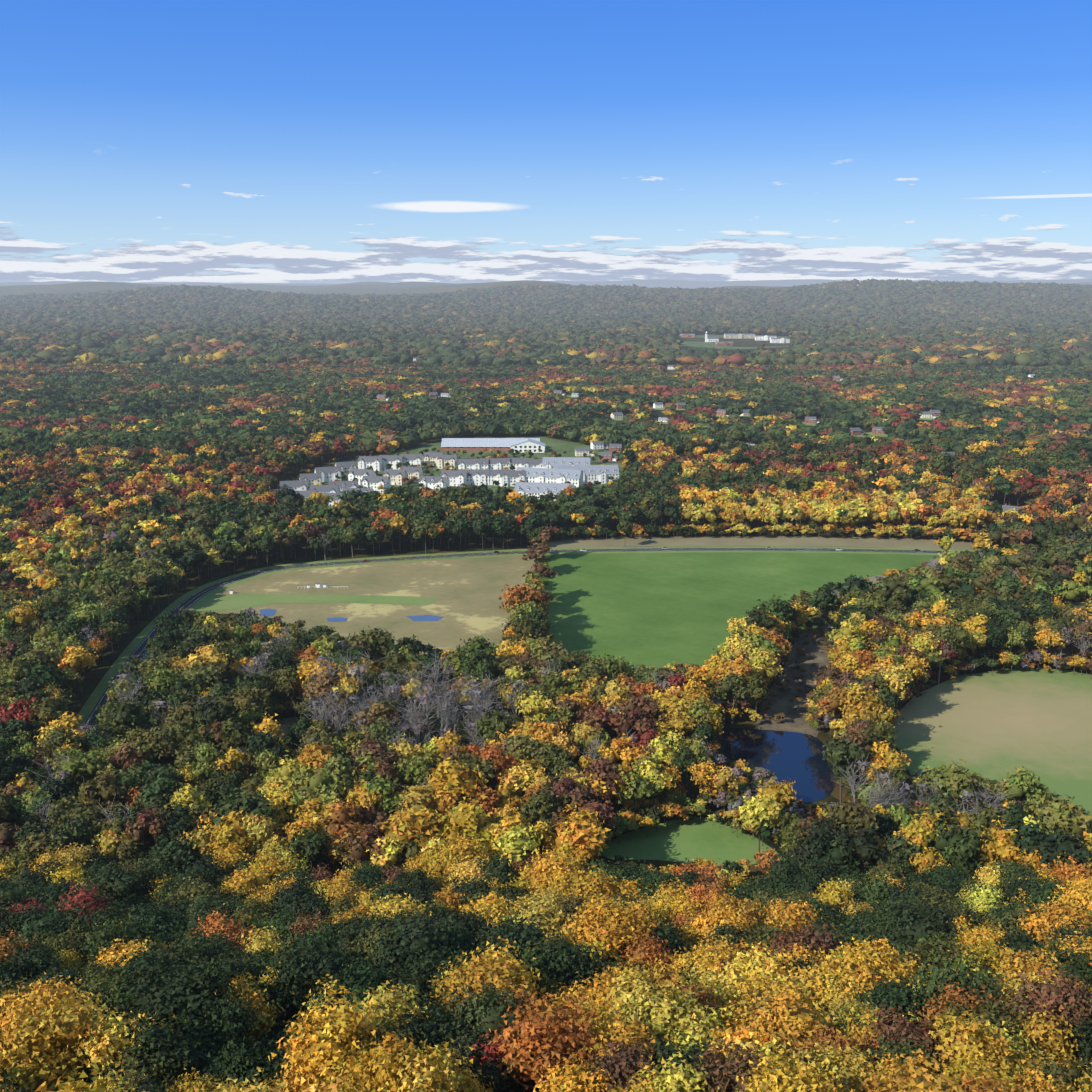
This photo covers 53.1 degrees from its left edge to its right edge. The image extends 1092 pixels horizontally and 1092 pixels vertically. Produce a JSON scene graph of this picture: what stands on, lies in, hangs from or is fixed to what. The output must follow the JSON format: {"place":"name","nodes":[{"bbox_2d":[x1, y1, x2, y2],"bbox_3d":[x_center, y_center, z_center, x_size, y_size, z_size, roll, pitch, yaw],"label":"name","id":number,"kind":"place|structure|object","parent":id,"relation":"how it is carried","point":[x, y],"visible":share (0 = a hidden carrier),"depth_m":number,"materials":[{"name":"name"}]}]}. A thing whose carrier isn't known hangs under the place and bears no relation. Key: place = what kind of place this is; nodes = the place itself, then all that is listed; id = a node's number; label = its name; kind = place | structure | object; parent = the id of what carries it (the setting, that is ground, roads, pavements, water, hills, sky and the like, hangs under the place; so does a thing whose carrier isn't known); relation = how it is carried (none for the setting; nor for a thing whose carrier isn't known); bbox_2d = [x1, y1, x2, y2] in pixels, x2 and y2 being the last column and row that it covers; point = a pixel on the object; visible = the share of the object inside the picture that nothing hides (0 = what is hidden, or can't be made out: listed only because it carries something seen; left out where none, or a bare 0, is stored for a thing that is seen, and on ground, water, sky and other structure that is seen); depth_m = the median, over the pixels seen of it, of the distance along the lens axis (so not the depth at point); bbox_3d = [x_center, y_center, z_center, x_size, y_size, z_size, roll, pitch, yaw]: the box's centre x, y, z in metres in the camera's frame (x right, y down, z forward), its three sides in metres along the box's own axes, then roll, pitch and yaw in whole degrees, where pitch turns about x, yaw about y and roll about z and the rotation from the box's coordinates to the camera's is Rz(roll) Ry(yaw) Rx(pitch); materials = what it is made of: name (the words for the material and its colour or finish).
{"place":"outdoors","nodes":[
{"label":"outdoors","id":0,"kind":"place"},
{"bbox_2d":[278,437,624,509],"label":"estate lawn","id":1,"kind":"structure","parent":0,"point":[558,446],"depth_m":1344.85,"materials":[{"name":"green plant"}]},
{"bbox_2d":[296,489,317,504],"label":"townhouse","id":2,"kind":"structure","parent":1,"relation":"on","point":[306,493],"depth_m":1025.66,"materials":[{"name":"white"}]},
{"bbox_2d":[309,483,338,492],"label":"townhouse","id":3,"kind":"structure","parent":1,"relation":"on","point":[334,488],"depth_m":1051.53,"materials":[{"name":"white"}]},
{"bbox_2d":[329,479,358,492],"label":"townhouse","id":4,"kind":"structure","parent":1,"relation":"on","point":[346,484],"depth_m":1092.31,"materials":[{"name":"white"}]},
{"bbox_2d":[342,487,373,492],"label":"townhouse","id":5,"kind":"structure","parent":1,"relation":"on","point":[369,489],"depth_m":1055.87,"materials":[{"name":"white"}]},
{"bbox_2d":[348,468,375,484],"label":"townhouse","id":6,"kind":"structure","parent":1,"relation":"on","point":[353,473],"depth_m":1141.69,"materials":[{"name":"white paint"}]},
{"bbox_2d":[358,455,382,470],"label":"townhouse","id":7,"kind":"structure","parent":1,"relation":"on","point":[374,462],"depth_m":1225.41,"materials":[{"name":"white"}]},
{"bbox_2d":[361,475,390,492],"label":"townhouse","id":8,"kind":"structure","parent":1,"relation":"on","point":[374,482],"depth_m":1099.15,"materials":[{"name":"white"}]},
{"bbox_2d":[380,454,402,469],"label":"townhouse","id":9,"kind":"structure","parent":1,"relation":"on","point":[394,460],"depth_m":1232.85,"materials":[{"name":"white"}]},
{"bbox_2d":[383,468,406,484],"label":"townhouse","id":10,"kind":"structure","parent":1,"relation":"on","point":[395,476],"depth_m":1140.48,"materials":[{"name":"white"}]},
{"bbox_2d":[401,466,422,481],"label":"townhouse","id":11,"kind":"structure","parent":1,"relation":"on","point":[417,472],"depth_m":1156.94,"materials":[{"name":"white"}]},
{"bbox_2d":[401,453,423,466],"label":"townhouse","id":12,"kind":"structure","parent":1,"relation":"on","point":[414,459],"depth_m":1240.15,"materials":[{"name":"white"}]},
{"bbox_2d":[424,451,443,466],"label":"townhouse","id":13,"kind":"structure","parent":1,"relation":"on","point":[430,457],"depth_m":1256.04,"materials":[{"name":"white"}]},
{"bbox_2d":[419,476,449,489],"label":"townhouse","id":14,"kind":"structure","parent":1,"relation":"on","point":[431,482],"depth_m":1117.62,"materials":[{"name":"white"}]},
{"bbox_2d":[437,454,457,468],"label":"townhouse","id":15,"kind":"structure","parent":1,"relation":"on","point":[443,460],"depth_m":1239.62,"materials":[{"name":"white"}]},
{"bbox_2d":[276,447,624,504],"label":"forest estate trees","id":16,"kind":"object","parent":1,"relation":"on","point":[447,464],"visible":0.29,"depth_m":1223.17,"materials":[{"name":"green plant"}]},
{"bbox_2d":[440,469,467,486],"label":"townhouse","id":17,"kind":"structure","parent":1,"relation":"on","point":[457,478],"depth_m":1132.36,"materials":[{"name":"white"}]},
{"bbox_2d":[458,458,488,469],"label":"townhouse","id":18,"kind":"structure","parent":1,"relation":"on","point":[471,464],"depth_m":1208.17,"materials":[{"name":"white"}]},
{"bbox_2d":[458,468,489,485],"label":"townhouse","id":19,"kind":"structure","parent":1,"relation":"on","point":[473,475],"depth_m":1138.45,"materials":[{"name":"white paint"}]},
{"bbox_2d":[441,438,544,452],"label":"building","id":20,"kind":"structure","parent":1,"relation":"on","point":[532,445],"depth_m":1374.44,"materials":[{"name":"white"}]},
{"bbox_2d":[479,468,510,485],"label":"townhouse","id":21,"kind":"structure","parent":1,"relation":"on","point":[494,475],"depth_m":1137.70,"materials":[{"name":"white"}]},
{"bbox_2d":[480,457,509,469],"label":"townhouse","id":22,"kind":"structure","parent":1,"relation":"on","point":[497,463],"depth_m":1211.62,"materials":[{"name":"white"}]},
{"bbox_2d":[500,469,525,486],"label":"townhouse","id":23,"kind":"structure","parent":1,"relation":"on","point":[509,478],"depth_m":1131.03,"materials":[{"name":"white"}]},
{"bbox_2d":[507,457,527,470],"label":"townhouse","id":24,"kind":"structure","parent":1,"relation":"on","point":[516,462],"depth_m":1215.28,"materials":[{"name":"white paint"}]},
{"bbox_2d":[521,458,542,467],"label":"townhouse","id":25,"kind":"structure","parent":1,"relation":"on","point":[533,463],"depth_m":1207.09,"materials":[{"name":"white"}]},
{"bbox_2d":[514,482,569,500],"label":"apartment block","id":26,"kind":"structure","parent":1,"relation":"on","point":[532,488],"depth_m":1048.11,"materials":[{"name":"white"}]},
{"bbox_2d":[516,467,582,487],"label":"apartment block","id":27,"kind":"structure","parent":1,"relation":"on","point":[573,477],"depth_m":1127.34,"materials":[{"name":"white"}]},
{"bbox_2d":[542,456,590,468],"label":"apartment block","id":28,"kind":"structure","parent":1,"relation":"on","point":[549,462],"depth_m":1202.37,"materials":[{"name":"white"}]},
{"bbox_2d":[575,447,593,455],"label":"house","id":29,"kind":"structure","parent":1,"relation":"on","point":[581,451],"depth_m":1330.47,"materials":[{"name":"white"}]},
{"bbox_2d":[553,463,618,483],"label":"apartment block","id":30,"kind":"structure","parent":1,"relation":"on","point":[594,473],"depth_m":1149.16,"materials":[{"name":"white"}]},
{"bbox_2d":[590,440,607,449],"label":"house","id":31,"kind":"structure","parent":1,"relation":"on","point":[597,445],"depth_m":1387.34,"materials":[{"name":"white"}]},
{"bbox_2d":[598,451,617,460],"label":"house","id":32,"kind":"structure","parent":1,"relation":"on","point":[609,456],"depth_m":1294.73,"materials":[{"name":"red brick"}]},
{"bbox_2d":[609,443,621,451],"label":"house","id":33,"kind":"structure","parent":1,"relation":"on","point":[614,447],"depth_m":1361.42,"materials":[{"name":"red brick"}]},
{"bbox_2d":[85,548,960,724],"bbox_3d":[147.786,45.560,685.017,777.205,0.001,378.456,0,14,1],"label":"road","id":34,"kind":"structure","parent":0,"point":[185,604],"depth_m":828.94,"materials":[{"name":"grey asphalt"}]},
{"bbox_2d":[86,548,958,723],"bbox_3d":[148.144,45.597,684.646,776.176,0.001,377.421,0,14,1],"label":"road edge line","id":35,"kind":"object","parent":34,"relation":"on","point":[356,560],"visible":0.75,"depth_m":774.18,"materials":[{"name":"white paint"}]},
{"bbox_2d":[96,549,957,719],"bbox_3d":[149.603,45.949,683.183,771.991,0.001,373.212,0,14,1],"label":"road centre line","id":36,"kind":"object","parent":34,"relation":"on","point":[437,556],"visible":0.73,"depth_m":828.74,"materials":[{"name":"yellow paint"}]},
{"bbox_2d":[142,550,918,658],"bbox_3d":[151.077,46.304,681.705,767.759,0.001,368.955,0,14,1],"label":"road edge line","id":37,"kind":"object","parent":34,"relation":"on","point":[494,554],"visible":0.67,"depth_m":842.44,"materials":[{"name":"white paint"}]},
{"bbox_2d":[0,279,1091,1091],"bbox_3d":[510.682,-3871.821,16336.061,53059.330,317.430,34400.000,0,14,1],"label":"ground","id":38,"kind":"structure","parent":0,"point":[380,547],"depth_m":874.07,"materials":[{"name":"green plant"}]},
{"bbox_2d":[272,717,315,738],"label":"pond","id":39,"kind":"structure","parent":38,"relation":"on","point":[286,722],"depth_m":521.93,"materials":[{"name":"grey stone"}]},
{"bbox_2d":[188,593,438,611],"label":"grass strip","id":40,"kind":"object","parent":38,"relation":"on","point":[233,602],"visible":0.9,"depth_m":724.30,"materials":[{"name":"green plant"}]},
{"bbox_2d":[226,617,498,701],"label":"ground","id":41,"kind":"structure","parent":38,"relation":"on","point":[340,634],"depth_m":620.85,"materials":[{"name":"brown plant"}]},
{"bbox_2d":[198,556,534,651],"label":"field","id":42,"kind":"structure","parent":38,"relation":"on","point":[467,592],"depth_m":741.04,"materials":[{"name":"beige plant"}]},
{"bbox_2d":[260,609,275,616],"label":"water puddle","id":43,"kind":"object","parent":42,"relation":"on","point":[268,612],"visible":1,"depth_m":697.86,"materials":[{"name":"blue liquid"}]},
{"bbox_2d":[327,617,347,621],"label":"water puddle","id":44,"kind":"object","parent":42,"relation":"on","point":[335,619],"visible":1,"depth_m":683.30,"materials":[{"name":"blue liquid"}]},
{"bbox_2d":[406,615,443,620],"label":"water puddle","id":45,"kind":"object","parent":42,"relation":"on","point":[425,618],"visible":1,"depth_m":687.40,"materials":[{"name":"blue liquid"}]},
{"bbox_2d":[76,546,974,725],"bbox_3d":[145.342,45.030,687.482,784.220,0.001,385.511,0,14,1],"label":"road verge","id":46,"kind":"structure","parent":38,"relation":"on","point":[86,710],"depth_m":760.47,"materials":[{"name":"green plant"}]},
{"bbox_2d":[0,832,1091,1091],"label":"forest","id":47,"kind":"object","parent":38,"relation":"on","point":[460,966],"visible":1,"depth_m":209.13,"materials":[{"name":"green plant"}]},
{"bbox_2d":[0,583,1091,880],"bbox_3d":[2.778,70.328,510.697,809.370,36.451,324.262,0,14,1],"label":"forest","id":48,"kind":"object","parent":38,"relation":"on","point":[344,797],"visible":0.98,"depth_m":448.88,"materials":[{"name":"green plant"}]},
{"bbox_2d":[0,433,1091,621],"bbox_3d":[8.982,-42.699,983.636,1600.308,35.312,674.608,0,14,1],"label":"forest","id":49,"kind":"object","parent":38,"relation":"on","point":[82,514],"visible":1,"depth_m":921.49,"materials":[{"name":"green plant"}]},
{"bbox_2d":[0,360,1091,455],"bbox_3d":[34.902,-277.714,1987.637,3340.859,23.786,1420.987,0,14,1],"label":"distant forest","id":50,"kind":"object","parent":38,"relation":"on","point":[275,401],"visible":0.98,"depth_m":1817.57,"materials":[{"name":"green plant"}]},
{"bbox_2d":[0,278,1091,366],"bbox_3d":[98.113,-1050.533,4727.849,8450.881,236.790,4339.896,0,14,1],"label":"distant forest","id":51,"kind":"object","parent":38,"relation":"on","point":[935,322],"visible":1,"depth_m":4315.25,"materials":[{"name":"green plant"}]},
{"bbox_2d":[120,551,981,705],"bbox_3d":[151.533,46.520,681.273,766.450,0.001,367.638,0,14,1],"label":"road verge","id":52,"kind":"structure","parent":38,"relation":"on","point":[213,593],"depth_m":844.45,"materials":[{"name":"green plant"}]},
{"bbox_2d":[189,439,1091,891],"bbox_3d":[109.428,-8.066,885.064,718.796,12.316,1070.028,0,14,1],"label":"forest edge shrubs","id":53,"kind":"object","parent":38,"relation":"on","point":[665,803],"visible":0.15,"depth_m":533.37,"materials":[{"name":"green plant"}]},
{"bbox_2d":[544,591,916,697],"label":"green field","id":54,"kind":"structure","parent":38,"relation":"on","point":[810,617],"depth_m":671.73,"materials":[{"name":"green plant"}]},
{"bbox_2d":[724,333,754,338],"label":"campus hall","id":55,"kind":"structure","parent":38,"relation":"on","point":[739,335],"depth_m":3825.90,"materials":[{"name":"white"}]},
{"bbox_2d":[546,536,979,549],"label":"field strip","id":56,"kind":"object","parent":38,"relation":"on","point":[816,541],"visible":0.8,"depth_m":887.15,"materials":[{"name":"brown plant"}]},
{"bbox_2d":[755,335,776,340],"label":"campus hall","id":57,"kind":"structure","parent":38,"relation":"on","point":[763,337],"depth_m":3717.87,"materials":[{"name":"white"}]},
{"bbox_2d":[770,337,789,342],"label":"campus hall","id":58,"kind":"structure","parent":38,"relation":"on","point":[780,340],"depth_m":3581.69,"materials":[{"name":"white"}]},
{"bbox_2d":[751,708,823,781],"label":"bank","id":59,"kind":"structure","parent":38,"relation":"on","point":[799,725],"depth_m":516.14,"materials":[{"name":"brown soil"}]},
{"bbox_2d":[755,627,839,729],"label":"bed","id":60,"kind":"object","parent":38,"relation":"on","point":[780,703],"visible":0.56,"depth_m":572.73,"materials":[{"name":"soil"}]},
{"bbox_2d":[757,624,836,720],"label":"forest marsh scrub","id":61,"kind":"object","parent":60,"relation":"on","point":[781,715],"visible":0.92,"depth_m":581.62,"materials":[{"name":"brown plant"}]},
{"bbox_2d":[868,574,902,583],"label":"field strip","id":62,"kind":"object","parent":38,"relation":"on","point":[873,579],"depth_m":778.88,"materials":[{"name":"beige plant"}]},
{"bbox_2d":[885,762,1089,866],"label":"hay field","id":63,"kind":"structure","parent":38,"relation":"on","point":[912,770],"depth_m":445.94,"materials":[{"name":"green plant"}]},
{"bbox_2d":[891,668,1091,815],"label":"grass field","id":64,"kind":"structure","parent":38,"relation":"on","point":[998,725],"depth_m":517.22,"materials":[{"name":"beige plant"}]},
{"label":"field house lawn","id":65,"kind":"object","parent":38,"relation":"on","visible":0},
{"bbox_2d":[740,409,750,415],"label":"house","id":66,"kind":"structure","parent":65,"relation":"on","point":[746,412],"depth_m":1735.61,"materials":[{"name":"white"}]},
{"bbox_2d":[0,0,1091,282],"label":"sky","id":67,"kind":"structure","parent":0,"point":[213,141],"materials":[{"name":"blue"}]},
{"bbox_2d":[597,817,785,865],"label":"meadow","id":68,"kind":"structure","parent":0,"point":[681,840],"depth_m":410.02,"materials":[{"name":"green plant"}]},
{"bbox_2d":[677,335,789,349],"bbox_3d":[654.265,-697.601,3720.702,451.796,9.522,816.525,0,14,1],"label":"campus lawn","id":69,"kind":"structure","parent":0,"point":[702,344],"depth_m":3548.21,"materials":[{"name":"green plant"}]},
{"bbox_2d":[679,334,694,336],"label":"campus hall","id":70,"kind":"structure","parent":69,"relation":"on","point":[686,335],"depth_m":3904.76,"materials":[{"name":"red brick"}]},
{"bbox_2d":[705,331,718,341],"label":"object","id":71,"kind":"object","parent":69,"relation":"on","point":[711,339],"visible":1,"depth_m":3654.26,"materials":[{"name":"white"}]},
{"bbox_2d":[715,341,732,345],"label":"campus hall","id":72,"kind":"structure","parent":69,"relation":"on","point":[723,343],"depth_m":3491.30,"materials":[{"name":"red brick"}]},
{"bbox_2d":[545,552,943,666],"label":"green field","id":73,"kind":"structure","parent":0,"point":[661,609],"depth_m":745.86,"materials":[{"name":"green plant"}]},
{"bbox_2d":[722,727,835,802],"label":"pond water","id":74,"kind":"structure","parent":0,"point":[797,757],"depth_m":485.44,"materials":[{"name":"blue liquid"}]},
{"bbox_2d":[802,422,816,425],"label":"lawn","id":75,"kind":"structure","parent":0,"point":[809,424],"depth_m":1630.15,"materials":[{"name":"green plant"}]},
{"bbox_2d":[805,416,818,423],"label":"house","id":76,"kind":"structure","parent":75,"relation":"on","point":[814,420],"depth_m":1641.69,"materials":[{"name":"white"}]},
{"bbox_2d":[864,432,887,436],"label":"lawn","id":77,"kind":"structure","parent":0,"point":[880,435],"depth_m":1521.95,"materials":[{"name":"green plant"}]},
{"bbox_2d":[849,427,864,434],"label":"house","id":78,"kind":"structure","parent":77,"relation":"on","point":[857,431],"depth_m":1515.60,"materials":[{"name":"white"}]},
{"bbox_2d":[872,426,884,433],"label":"house","id":79,"kind":"structure","parent":77,"relation":"on","point":[877,430],"depth_m":1524.01,"materials":[{"name":"white"}]},
{"bbox_2d":[919,417,940,419],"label":"lawn","id":80,"kind":"structure","parent":0,"point":[928,418],"depth_m":1702.76,"materials":[{"name":"green plant"}]},
{"bbox_2d":[919,412,935,417],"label":"house","id":81,"kind":"structure","parent":80,"relation":"on","point":[927,415],"depth_m":1706.07,"materials":[{"name":"white"}]},
{"bbox_2d":[1048,646,1091,660],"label":"field","id":82,"kind":"structure","parent":0,"point":[1065,652],"depth_m":624.23,"materials":[{"name":"green plant"}]},
{"bbox_2d":[1065,602,1084,607],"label":"field","id":83,"kind":"structure","parent":0,"point":[1077,603],"depth_m":717.86,"materials":[{"name":"plant"}]},
{"label":"field house lawn","id":84,"kind":"structure","parent":0,"visible":0},
{"bbox_2d":[1001,504,1020,510],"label":"house","id":85,"kind":"structure","parent":84,"relation":"on","point":[1006,507],"depth_m":983.13,"materials":[{"name":"white"}]},
{"label":"estate lane","id":86,"kind":"structure","parent":0,"visible":0},
{"bbox_2d":[280,479,307,490],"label":"townhouse","id":87,"kind":"structure","parent":86,"relation":"on","point":[299,485],"depth_m":1074.31,"materials":[{"name":"white"}]},
{"bbox_2d":[299,472,321,488],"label":"townhouse","id":88,"kind":"structure","parent":86,"relation":"on","point":[313,478],"depth_m":1116.62,"materials":[{"name":"white"}]},
{"bbox_2d":[314,465,341,481],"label":"townhouse","id":89,"kind":"structure","parent":86,"relation":"on","point":[328,474],"depth_m":1155.57,"materials":[{"name":"white"}]},
{"bbox_2d":[335,460,356,476],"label":"townhouse","id":90,"kind":"structure","parent":86,"relation":"on","point":[346,467],"depth_m":1190.14,"materials":[{"name":"white"}]},
{"label":"estate lane","id":91,"kind":"structure","parent":0,"visible":0},
{"bbox_2d":[323,492,346,506],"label":"townhouse","id":92,"kind":"structure","parent":91,"relation":"on","point":[335,499],"depth_m":1010.29,"materials":[{"name":"white"}]},
{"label":"field house lawn","id":93,"kind":"structure","parent":0,"visible":0},
{"bbox_2d":[653,402,664,407],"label":"house","id":94,"kind":"structure","parent":93,"relation":"on","point":[658,405],"depth_m":1842.89,"materials":[{"name":"white"}]},
{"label":"field house lawn","id":95,"kind":"object","parent":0,"visible":0},
{"bbox_2d":[675,402,685,408],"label":"house","id":96,"kind":"structure","parent":95,"relation":"on","point":[680,405],"depth_m":1836.60,"materials":[{"name":"white"}]},
{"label":"field house lawn","id":97,"kind":"object","parent":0,"visible":0},
{"bbox_2d":[928,409,942,415],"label":"house","id":98,"kind":"structure","parent":97,"relation":"on","point":[938,412],"depth_m":1730.44,"materials":[{"name":"white"}]},
{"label":"field house lawn","id":99,"kind":"structure","parent":0,"visible":0},
{"bbox_2d":[377,394,389,399],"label":"house","id":100,"kind":"structure","parent":99,"relation":"on","point":[382,397],"depth_m":1971.84,"materials":[{"name":"white"}]},
{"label":"field house lawn","id":101,"kind":"object","parent":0,"visible":0},
{"bbox_2d":[429,392,440,397],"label":"house","id":102,"kind":"structure","parent":101,"relation":"on","point":[433,394],"depth_m":2018.38,"materials":[{"name":"white"}]},
{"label":"field house lawn","id":103,"kind":"structure","parent":0,"visible":0},
{"bbox_2d":[610,412,624,418],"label":"house","id":104,"kind":"structure","parent":103,"relation":"on","point":[617,415],"depth_m":1696.17,"materials":[{"name":"white"}]},
{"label":"field house lawn","id":105,"kind":"structure","parent":0,"visible":0},
{"bbox_2d":[716,408,727,415],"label":"house","id":106,"kind":"structure","parent":105,"relation":"on","point":[720,412],"depth_m":1736.32,"materials":[{"name":"white"}]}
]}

